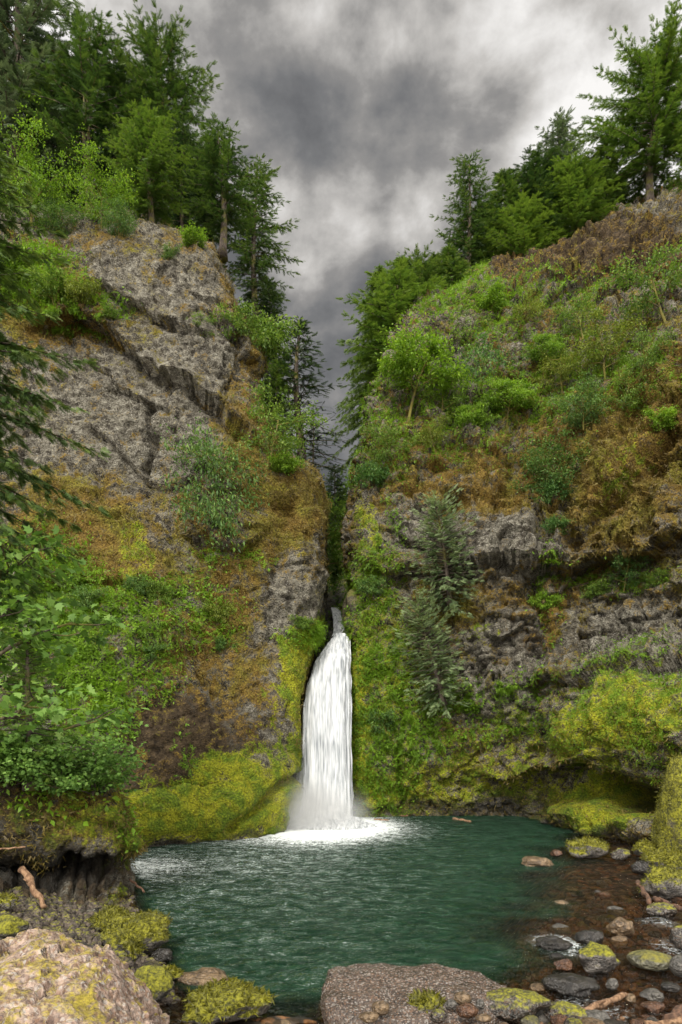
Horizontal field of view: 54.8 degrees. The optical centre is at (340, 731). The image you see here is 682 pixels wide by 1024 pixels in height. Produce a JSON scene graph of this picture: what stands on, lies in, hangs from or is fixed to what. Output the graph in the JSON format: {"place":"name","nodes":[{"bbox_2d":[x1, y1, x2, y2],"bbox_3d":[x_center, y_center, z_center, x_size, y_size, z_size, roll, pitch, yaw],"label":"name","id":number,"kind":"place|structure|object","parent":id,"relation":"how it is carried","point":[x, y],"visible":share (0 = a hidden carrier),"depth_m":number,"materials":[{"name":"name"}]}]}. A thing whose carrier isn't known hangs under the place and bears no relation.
{"place":"outdoors","nodes":[
{"label":"outdoors","id":0,"kind":"place"},
{"bbox_2d":[0,193,329,846],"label":"cliff","id":1,"kind":"structure","parent":0,"point":[133,397],"depth_m":42.02,"materials":[{"name":"stone"}]},
{"bbox_2d":[0,94,87,227],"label":"maple tree","id":2,"kind":"object","parent":1,"relation":"on","point":[44,189],"visible":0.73,"depth_m":44.95,"materials":[{"name":"green plant"}]},
{"bbox_2d":[0,20,94,207],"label":"conifer tree","id":3,"kind":"object","parent":1,"relation":"on","point":[57,37],"visible":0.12,"depth_m":63.69,"materials":[{"name":"green plant"}]},
{"bbox_2d":[21,261,78,305],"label":"leafy shrub","id":4,"kind":"object","parent":1,"relation":"on","point":[44,288],"visible":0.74,"depth_m":43.44,"materials":[{"name":"green plant"}]},
{"bbox_2d":[0,0,105,211],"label":"conifer tree","id":5,"kind":"object","parent":1,"relation":"on","point":[27,22],"visible":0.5,"depth_m":60.41,"materials":[{"name":"green plant"}]},
{"bbox_2d":[33,197,86,234],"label":"leafy bush","id":6,"kind":"object","parent":1,"relation":"on","point":[53,223],"visible":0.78,"depth_m":45.60,"materials":[{"name":"green plant"}]},
{"bbox_2d":[56,272,101,304],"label":"leafy shrub","id":7,"kind":"object","parent":1,"relation":"on","point":[75,291],"visible":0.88,"depth_m":43.53,"materials":[{"name":"green plant"}]},
{"bbox_2d":[0,0,158,212],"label":"conifer tree","id":8,"kind":"object","parent":1,"relation":"on","point":[85,51],"visible":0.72,"depth_m":58.48,"materials":[{"name":"green plant"}]},
{"bbox_2d":[62,582,108,608],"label":"leafy shrub","id":9,"kind":"object","parent":1,"relation":"on","point":[85,594],"visible":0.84,"depth_m":37.35,"materials":[{"name":"green plant"}]},
{"bbox_2d":[54,122,141,228],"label":"maple tree","id":10,"kind":"object","parent":1,"relation":"on","point":[87,196],"visible":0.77,"depth_m":45.95,"materials":[{"name":"green plant"}]},
{"bbox_2d":[67,36,155,208],"bbox_3d":[-20.994,-56.728,64.652,11.874,16.742,12.537,0,0,25],"label":"conifer tree","id":11,"kind":"object","parent":1,"relation":"on","point":[120,68],"visible":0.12,"depth_m":61.34,"materials":[{"name":"green plant"}]},
{"bbox_2d":[94,188,139,237],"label":"leafy bush","id":12,"kind":"object","parent":1,"relation":"on","point":[123,227],"visible":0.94,"depth_m":45.02,"materials":[{"name":"green plant"}]},
{"bbox_2d":[94,95,203,227],"bbox_3d":[-14.424,-42.140,49.641,7.278,9.768,7.484,0,0,12],"label":"conifer tree","id":13,"kind":"object","parent":1,"relation":"on","point":[147,153],"visible":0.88,"depth_m":49.08,"materials":[{"name":"green plant"}]},
{"bbox_2d":[98,0,223,223],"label":"conifer tree","id":14,"kind":"object","parent":1,"relation":"on","point":[156,58],"visible":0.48,"depth_m":60.04,"materials":[{"name":"green plant"}]},
{"bbox_2d":[0,224,329,782],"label":"leafy ground cover","id":15,"kind":"object","parent":1,"relation":"on","point":[95,683],"visible":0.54,"depth_m":38.54,"materials":[{"name":"green plant"}]},
{"bbox_2d":[0,204,332,844],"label":"moss tufts","id":16,"kind":"object","parent":1,"relation":"on","point":[275,491],"visible":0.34,"depth_m":41.62,"materials":[{"name":"plant"}]},
{"bbox_2d":[155,116,209,233],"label":"conifer tree","id":17,"kind":"object","parent":1,"relation":"on","point":[186,137],"visible":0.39,"depth_m":57.54,"materials":[{"name":"green plant"}]},
{"bbox_2d":[178,220,209,248],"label":"leafy shrub","id":18,"kind":"object","parent":1,"relation":"on","point":[189,236],"visible":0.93,"depth_m":45.96,"materials":[{"name":"green plant"}]},
{"bbox_2d":[183,142,239,248],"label":"conifer tree","id":19,"kind":"object","parent":1,"relation":"on","point":[217,194],"visible":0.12,"depth_m":59.31,"materials":[{"name":"green plant"}]},
{"bbox_2d":[154,411,272,551],"bbox_3d":[-7.945,-15.014,41.754,7.046,8.891,7.778,-14,-8,30],"label":"leafy bush","id":20,"kind":"object","parent":1,"relation":"on","point":[215,462],"visible":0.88,"depth_m":40.44,"materials":[{"name":"green plant"}]},
{"bbox_2d":[171,111,271,263],"bbox_3d":[-9.316,-42.670,51.989,7.239,10.483,8.243,0,0,-42],"label":"conifer tree","id":21,"kind":"object","parent":1,"relation":"on","point":[217,150],"visible":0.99,"depth_m":51.51,"materials":[{"name":"green plant"}]},
{"bbox_2d":[209,297,270,350],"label":"leafy shrub","id":22,"kind":"object","parent":1,"relation":"on","point":[242,325],"visible":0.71,"depth_m":44.51,"materials":[{"name":"green plant"}]},
{"bbox_2d":[208,153,304,319],"bbox_3d":[-8.091,-44.943,61.861,9.675,17.718,8.497,0,0,-21],"label":"conifer tree","id":23,"kind":"object","parent":1,"relation":"on","point":[242,246],"visible":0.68,"depth_m":61.48,"materials":[{"name":"green plant"}]},
{"bbox_2d":[233,306,304,363],"bbox_3d":[-5.873,-28.703,47.755,6.348,3.959,5.369,-7,17,-42],"label":"leafy shrub","id":24,"kind":"object","parent":1,"relation":"on","point":[276,336],"visible":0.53,"depth_m":47.43,"materials":[{"name":"green plant"}]},
{"bbox_2d":[247,277,300,429],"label":"conifer tree","id":25,"kind":"object","parent":1,"relation":"on","point":[269,298],"visible":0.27,"depth_m":59.56,"materials":[{"name":"green plant"}]},
{"bbox_2d":[261,354,300,441],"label":"conifer tree","id":26,"kind":"object","parent":1,"relation":"on","point":[278,380],"visible":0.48,"depth_m":56.60,"materials":[{"name":"green plant"}]},
{"bbox_2d":[232,378,333,469],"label":"alder tree","id":27,"kind":"object","parent":1,"relation":"on","point":[282,444],"visible":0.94,"depth_m":41.98,"materials":[{"name":"green plant"}]},
{"bbox_2d":[264,450,304,475],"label":"leafy shrub","id":28,"kind":"object","parent":1,"relation":"on","point":[285,464],"visible":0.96,"depth_m":42.30,"materials":[{"name":"green plant"}]},
{"bbox_2d":[261,315,359,470],"bbox_3d":[-3.231,-29.051,58.413,11.091,14.678,11.931,0,0,24],"label":"conifer tree","id":29,"kind":"object","parent":1,"relation":"on","point":[294,376],"visible":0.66,"depth_m":57.68,"materials":[{"name":"green plant"}]},
{"bbox_2d":[287,607,376,829],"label":"waterfall","id":30,"kind":"structure","parent":0,"point":[324,774],"depth_m":42.69,"materials":[{"name":"white liquid"}]},
{"bbox_2d":[5,0,681,497],"label":"sky","id":31,"kind":"structure","parent":0,"point":[362,108],"materials":[{"name":"grey"}]},
{"bbox_2d":[292,556,402,814],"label":"gorge wall","id":32,"kind":"structure","parent":0,"point":[330,601],"depth_m":54.35,"materials":[{"name":"stone"}]},
{"bbox_2d":[326,491,346,569],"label":"leafy shrub","id":33,"kind":"object","parent":32,"relation":"on","point":[337,512],"visible":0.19,"depth_m":70.89,"materials":[{"name":"green plant"}]},
{"bbox_2d":[323,463,349,558],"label":"conifer tree","id":34,"kind":"object","parent":32,"relation":"on","point":[338,493],"visible":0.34,"depth_m":79.61,"materials":[{"name":"green plant"}]},
{"bbox_2d":[17,841,681,1023],"bbox_3d":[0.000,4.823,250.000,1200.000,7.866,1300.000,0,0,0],"label":"ground","id":35,"kind":"structure","parent":0,"point":[276,1016],"depth_m":26.14,"materials":[{"name":"stone"}]},
{"bbox_2d":[0,775,143,912],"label":"rock outcrop","id":36,"kind":"object","parent":35,"relation":"on","point":[90,873],"visible":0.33,"depth_m":21.73,"materials":[{"name":"plant"}]},
{"bbox_2d":[0,719,79,787],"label":"leafy shrub","id":37,"kind":"object","parent":36,"relation":"on","point":[14,761],"visible":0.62,"depth_m":20.46,"materials":[{"name":"green plant"}]},
{"bbox_2d":[0,623,93,799],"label":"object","id":38,"kind":"object","parent":36,"relation":"on","point":[27,673],"visible":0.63,"depth_m":21.14,"materials":[{"name":"green plant"}]},
{"bbox_2d":[0,132,112,629],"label":"conifer tree","id":39,"kind":"object","parent":36,"relation":"on","point":[11,349],"visible":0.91,"depth_m":21.46,"materials":[{"name":"green plant"}]},
{"bbox_2d":[0,722,127,794],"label":"leafy shrub","id":40,"kind":"object","parent":36,"relation":"on","point":[56,778],"visible":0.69,"depth_m":20.96,"materials":[{"name":"green plant"}]},
{"bbox_2d":[0,771,144,861],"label":"fern cover","id":41,"kind":"object","parent":36,"relation":"on","point":[50,804],"visible":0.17,"depth_m":21.86,"materials":[{"name":"green plant"}]},
{"bbox_2d":[0,524,148,759],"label":"maple tree","id":42,"kind":"object","parent":36,"relation":"on","point":[38,710],"visible":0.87,"depth_m":20.90,"materials":[{"name":"green plant"}]},
{"bbox_2d":[0,780,148,904],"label":"moss tufts","id":43,"kind":"object","parent":36,"relation":"on","point":[132,855],"visible":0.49,"depth_m":21.90,"materials":[{"name":"plant"}]},
{"bbox_2d":[25,728,153,798],"bbox_3d":[-8.352,1.105,22.050,4.127,2.470,4.614,0,0,-17],"label":"leafy shrub","id":44,"kind":"object","parent":36,"relation":"on","point":[109,756],"visible":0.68,"depth_m":21.70,"materials":[{"name":"green plant"}]},
{"bbox_2d":[0,927,169,1023],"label":"boulder","id":45,"kind":"object","parent":35,"relation":"on","point":[47,976],"visible":1,"depth_m":9.50,"materials":[{"name":"stone"}]},
{"bbox_2d":[0,886,183,1012],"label":"rubble","id":46,"kind":"object","parent":35,"relation":"on","point":[57,914],"visible":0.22,"depth_m":18.60,"materials":[{"name":"stone"}]},
{"bbox_2d":[0,914,28,939],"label":"boulder","id":47,"kind":"object","parent":46,"relation":"on","point":[11,926],"visible":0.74,"depth_m":15.50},
{"bbox_2d":[88,903,132,931],"bbox_3d":[-6.634,5.356,18.941,1.318,0.849,1.237,0,0,-21],"label":"boulder","id":48,"kind":"object","parent":46,"relation":"on","point":[99,920],"visible":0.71,"depth_m":18.73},
{"bbox_2d":[94,908,172,953],"bbox_3d":[-5.494,5.444,17.852,1.960,1.249,1.858,0,0,8],"label":"boulder","id":49,"kind":"object","parent":46,"relation":"on","point":[150,927],"visible":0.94,"depth_m":17.39,"materials":[{"name":"plant"}]},
{"bbox_2d":[121,937,147,961],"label":"stone","id":50,"kind":"object","parent":46,"relation":"on","point":[134,948],"visible":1,"depth_m":15.88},
{"bbox_2d":[134,965,173,1001],"bbox_3d":[-3.996,5.320,13.865,0.906,0.773,0.919,0,0,-3],"label":"boulder","id":51,"kind":"object","parent":46,"relation":"on","point":[157,981],"visible":0.67,"depth_m":13.66,"materials":[{"name":"plant"}]},
{"bbox_2d":[181,975,278,1023],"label":"boulder","id":52,"kind":"object","parent":35,"relation":"on","point":[222,1000],"visible":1,"depth_m":13.20,"materials":[{"name":"plant"}]},
{"bbox_2d":[315,963,509,1023],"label":"rock slab","id":53,"kind":"object","parent":35,"relation":"on","point":[350,994],"visible":0.9,"depth_m":13.92,"materials":[{"name":"stone"}]},
{"bbox_2d":[407,987,446,1013],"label":"moss","id":54,"kind":"object","parent":53,"relation":"on","point":[429,1000],"visible":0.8,"depth_m":13.14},
{"bbox_2d":[444,898,681,1023],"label":"gravel","id":55,"kind":"structure","parent":35,"relation":"on","point":[624,987],"depth_m":17.44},
{"bbox_2d":[486,988,550,1023],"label":"boulder","id":56,"kind":"object","parent":55,"relation":"on","point":[513,1005],"visible":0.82,"depth_m":13.26,"materials":[{"name":"plant"}]},
{"bbox_2d":[542,1001,586,1021],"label":"boulder","id":57,"kind":"object","parent":35,"relation":"on","point":[570,1010],"visible":0.66,"depth_m":13.50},
{"bbox_2d":[637,863,681,900],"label":"boulder","id":58,"kind":"object","parent":35,"relation":"on","point":[665,882],"visible":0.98,"depth_m":23.77,"materials":[{"name":"plant"}]},
{"bbox_2d":[644,751,681,850],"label":"boulder","id":59,"kind":"object","parent":35,"relation":"on","point":[666,828],"visible":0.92,"depth_m":30.23,"materials":[{"name":"plant"}]},
{"bbox_2d":[130,815,681,1023],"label":"pool water","id":60,"kind":"structure","parent":0,"point":[293,913],"depth_m":23.93,"materials":[{"name":"liquid"}]},
{"bbox_2d":[174,967,228,990],"bbox_3d":[-3.364,6.040,16.018,1.323,0.553,1.023,0,0,4],"label":"boulder","id":61,"kind":"object","parent":60,"relation":"in","point":[202,975],"visible":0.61,"depth_m":15.77,"materials":[{"name":"beige stone"}]},
{"bbox_2d":[535,935,572,951],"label":"boulder","id":62,"kind":"object","parent":60,"relation":"in","point":[551,943],"visible":1,"depth_m":17.98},
{"bbox_2d":[541,972,599,997],"bbox_3d":[5.301,5.852,15.192,1.280,0.435,0.941,0,0,9],"label":"boulder","id":63,"kind":"object","parent":60,"relation":"in","point":[570,984],"visible":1,"depth_m":14.98,"materials":[{"name":"stone"}]},
{"bbox_2d":[564,835,610,858],"bbox_3d":[11.774,5.509,31.388,2.168,1.134,1.756,0,0,21],"label":"boulder","id":64,"kind":"object","parent":60,"relation":"in","point":[586,847],"visible":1,"depth_m":30.97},
{"bbox_2d":[578,941,620,974],"bbox_3d":[6.448,5.724,16.571,0.908,0.769,1.005,0,0,41],"label":"boulder","id":65,"kind":"object","parent":60,"relation":"in","point":[596,958],"visible":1,"depth_m":16.30,"materials":[{"name":"stone"}]},
{"bbox_2d":[606,917,634,935],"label":"boulder","id":66,"kind":"object","parent":60,"relation":"in","point":[617,926],"visible":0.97,"depth_m":19.34,"materials":[{"name":"beige stone"}]},
{"bbox_2d":[626,950,671,970],"bbox_3d":[7.876,5.820,16.742,1.116,0.465,0.866,0,0,11],"label":"boulder","id":67,"kind":"object","parent":60,"relation":"in","point":[650,960],"visible":0.88,"depth_m":16.48,"materials":[{"name":"green stone"}]},
{"bbox_2d":[639,845,681,869],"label":"boulder","id":68,"kind":"object","parent":60,"relation":"in","point":[668,856],"visible":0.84,"depth_m":27.51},
{"bbox_2d":[340,178,681,858],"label":"cliff","id":69,"kind":"structure","parent":0,"point":[504,545],"depth_m":44.82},
{"bbox_2d":[321,264,394,475],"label":"conifer tree","id":70,"kind":"object","parent":69,"relation":"on","point":[350,406],"visible":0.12,"depth_m":66.04,"materials":[{"name":"green plant"}]},
{"bbox_2d":[351,459,391,496],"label":"leafy shrub","id":71,"kind":"object","parent":69,"relation":"on","point":[366,474],"visible":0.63,"depth_m":47.72,"materials":[{"name":"green plant"}]},
{"bbox_2d":[356,421,421,470],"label":"leafy shrub","id":72,"kind":"object","parent":69,"relation":"on","point":[380,456],"visible":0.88,"depth_m":47.42,"materials":[{"name":"green plant"}]},
{"bbox_2d":[335,254,447,395],"bbox_3d":[5.576,-35.069,59.460,12.453,13.634,12.805,0,0,-4],"label":"conifer tree","id":73,"kind":"object","parent":69,"relation":"on","point":[388,303],"visible":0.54,"depth_m":58.24,"materials":[{"name":"green plant"}]},
{"bbox_2d":[369,242,448,340],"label":"conifer tree","id":74,"kind":"object","parent":69,"relation":"on","point":[425,275],"visible":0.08,"depth_m":64.84,"materials":[{"name":"green plant"}]},
{"bbox_2d":[370,306,487,420],"bbox_3d":[6.252,-26.729,50.411,8.372,7.602,10.566,12,-2,-4],"label":"maple tree","id":75,"kind":"object","parent":69,"relation":"on","point":[403,367],"visible":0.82,"depth_m":48.47,"materials":[{"name":"green plant"}]},
{"bbox_2d":[387,583,471,718],"bbox_3d":[5.939,-5.315,44.303,5.710,9.128,5.191,0,0,15],"label":"spruce tree","id":76,"kind":"object","parent":69,"relation":"on","point":[428,651],"visible":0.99,"depth_m":43.79,"materials":[{"name":"green plant"}]},
{"bbox_2d":[410,412,453,454],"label":"leafy shrub","id":77,"kind":"object","parent":69,"relation":"on","point":[429,440],"visible":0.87,"depth_m":47.70,"materials":[{"name":"green plant"}]},
{"bbox_2d":[404,483,484,618],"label":"spruce tree","id":78,"kind":"object","parent":69,"relation":"on","point":[447,522],"visible":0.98,"depth_m":43.68,"materials":[{"name":"green plant"}]},
{"bbox_2d":[409,359,484,415],"bbox_3d":[8.117,-25.554,50.493,5.635,3.724,5.159,-8,-14,12],"label":"leafy shrub","id":79,"kind":"object","parent":69,"relation":"on","point":[455,400],"visible":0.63,"depth_m":49.67,"materials":[{"name":"green plant"}]},
{"bbox_2d":[430,243,474,288],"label":"conifer tree","id":80,"kind":"object","parent":69,"relation":"on","point":[452,265],"visible":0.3,"depth_m":63.10,"materials":[{"name":"green plant"}]},
{"bbox_2d":[429,148,508,269],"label":"conifer tree","id":81,"kind":"object","parent":69,"relation":"on","point":[466,222],"visible":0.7,"depth_m":71.20,"materials":[{"name":"green plant"}]},
{"bbox_2d":[449,396,501,427],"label":"leafy shrub","id":82,"kind":"object","parent":69,"relation":"on","point":[472,411],"visible":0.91,"depth_m":48.73,"materials":[{"name":"green plant"}]},
{"bbox_2d":[446,322,528,405],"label":"leafy tree","id":83,"kind":"object","parent":69,"relation":"on","point":[479,350],"visible":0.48,"depth_m":49.92,"materials":[{"name":"green plant"}]},
{"bbox_2d":[473,281,513,311],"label":"leafy shrub","id":84,"kind":"object","parent":69,"relation":"on","point":[492,300],"visible":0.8,"depth_m":53.25,"materials":[{"name":"green plant"}]},
{"bbox_2d":[334,252,681,816],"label":"leafy ground cover","id":85,"kind":"object","parent":69,"relation":"on","point":[398,566],"visible":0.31,"depth_m":45.99,"materials":[{"name":"green plant"}]},
{"bbox_2d":[465,167,552,265],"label":"conifer tree","id":86,"kind":"object","parent":69,"relation":"on","point":[508,176],"visible":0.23,"depth_m":74.48,"materials":[{"name":"green plant"}]},
{"bbox_2d":[339,186,681,860],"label":"moss tufts","id":87,"kind":"object","parent":69,"relation":"on","point":[614,512],"visible":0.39,"depth_m":44.04,"materials":[{"name":"plant"}]},
{"bbox_2d":[478,374,546,428],"bbox_3d":[12.859,-24.505,48.614,5.707,4.108,4.522,-8,17,-36],"label":"leafy shrub","id":88,"kind":"object","parent":69,"relation":"on","point":[516,392],"visible":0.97,"depth_m":48.33,"materials":[{"name":"green plant"}]},
{"bbox_2d":[471,190,567,256],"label":"conifer tree","id":89,"kind":"object","parent":69,"relation":"on","point":[511,223],"visible":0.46,"depth_m":70.67,"materials":[{"name":"green plant"}]},
{"bbox_2d":[506,283,547,326],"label":"leafy shrub","id":90,"kind":"object","parent":69,"relation":"on","point":[533,309],"visible":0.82,"depth_m":52.06,"materials":[{"name":"green plant"}]},
{"bbox_2d":[484,140,596,248],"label":"conifer tree","id":91,"kind":"object","parent":69,"relation":"on","point":[534,172],"visible":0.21,"depth_m":75.08,"materials":[{"name":"green plant"}]},
{"bbox_2d":[521,327,573,374],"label":"leafy shrub","id":92,"kind":"object","parent":69,"relation":"on","point":[550,345],"visible":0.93,"depth_m":49.39,"materials":[{"name":"green plant"}]},
{"bbox_2d":[510,423,591,494],"bbox_3d":[14.268,-18.021,44.971,5.685,3.968,6.255,0,0,13],"label":"leafy shrub","id":93,"kind":"object","parent":69,"relation":"on","point":[549,475],"visible":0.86,"depth_m":44.23,"materials":[{"name":"green plant"}]},
{"bbox_2d":[528,478,574,504],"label":"leafy shrub","id":94,"kind":"object","parent":69,"relation":"on","point":[554,488],"visible":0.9,"depth_m":44.27,"materials":[{"name":"green plant"}]},
{"bbox_2d":[525,105,591,204],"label":"conifer tree","id":95,"kind":"object","parent":69,"relation":"on","point":[561,133],"visible":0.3,"depth_m":86.38,"materials":[{"name":"green plant"}]},
{"bbox_2d":[534,350,587,392],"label":"leafy shrub","id":96,"kind":"object","parent":69,"relation":"on","point":[553,369],"visible":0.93,"depth_m":48.38,"materials":[{"name":"green plant"}]},
{"bbox_2d":[545,287,608,339],"bbox_3d":[18.192,-31.069,50.399,4.904,3.579,4.862,0,0,-39],"label":"leafy shrub","id":97,"kind":"object","parent":69,"relation":"on","point":[568,314],"visible":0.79,"depth_m":49.73,"materials":[{"name":"green plant"}]},
{"bbox_2d":[532,146,630,245],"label":"conifer tree","id":98,"kind":"object","parent":69,"relation":"on","point":[573,185],"visible":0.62,"depth_m":72.38,"materials":[{"name":"green plant"}]},
{"bbox_2d":[540,365,622,431],"bbox_3d":[16.019,-21.956,44.392,4.958,3.616,4.492,-11,4,45],"label":"leafy shrub","id":99,"kind":"object","parent":69,"relation":"on","point":[578,415],"visible":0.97,"depth_m":44.19,"materials":[{"name":"green plant"}]},
{"bbox_2d":[561,300,653,380],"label":"leafy tree","id":100,"kind":"object","parent":69,"relation":"on","point":[608,351],"visible":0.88,"depth_m":45.93,"materials":[{"name":"green plant"}]},
{"bbox_2d":[578,137,643,222],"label":"conifer tree","id":101,"kind":"object","parent":69,"relation":"on","point":[611,171],"visible":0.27,"depth_m":76.86,"materials":[{"name":"green plant"}]},
{"bbox_2d":[567,0,681,205],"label":"conifer tree","id":102,"kind":"object","parent":69,"relation":"on","point":[643,110],"visible":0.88,"depth_m":72.58,"materials":[{"name":"green plant"}]},
{"bbox_2d":[599,549,654,591],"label":"leafy shrub","id":103,"kind":"object","parent":69,"relation":"on","point":[627,570],"visible":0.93,"depth_m":41.04,"materials":[{"name":"green plant"}]},
{"bbox_2d":[597,363,657,414],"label":"leafy shrub","id":104,"kind":"object","parent":69,"relation":"on","point":[627,395],"visible":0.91,"depth_m":43.24,"materials":[{"name":"green plant"}]},
{"bbox_2d":[584,238,681,330],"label":"alder tree","id":105,"kind":"object","parent":69,"relation":"on","point":[641,279],"visible":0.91,"depth_m":45.52,"materials":[{"name":"green plant"}]},
{"bbox_2d":[621,324,678,380],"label":"leafy shrub","id":106,"kind":"object","parent":69,"relation":"on","point":[648,357],"visible":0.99,"depth_m":42.66,"materials":[{"name":"green plant"}]},
{"bbox_2d":[641,404,679,431],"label":"leafy shrub","id":107,"kind":"object","parent":69,"relation":"on","point":[662,420],"visible":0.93,"depth_m":40.64,"materials":[{"name":"green plant"}]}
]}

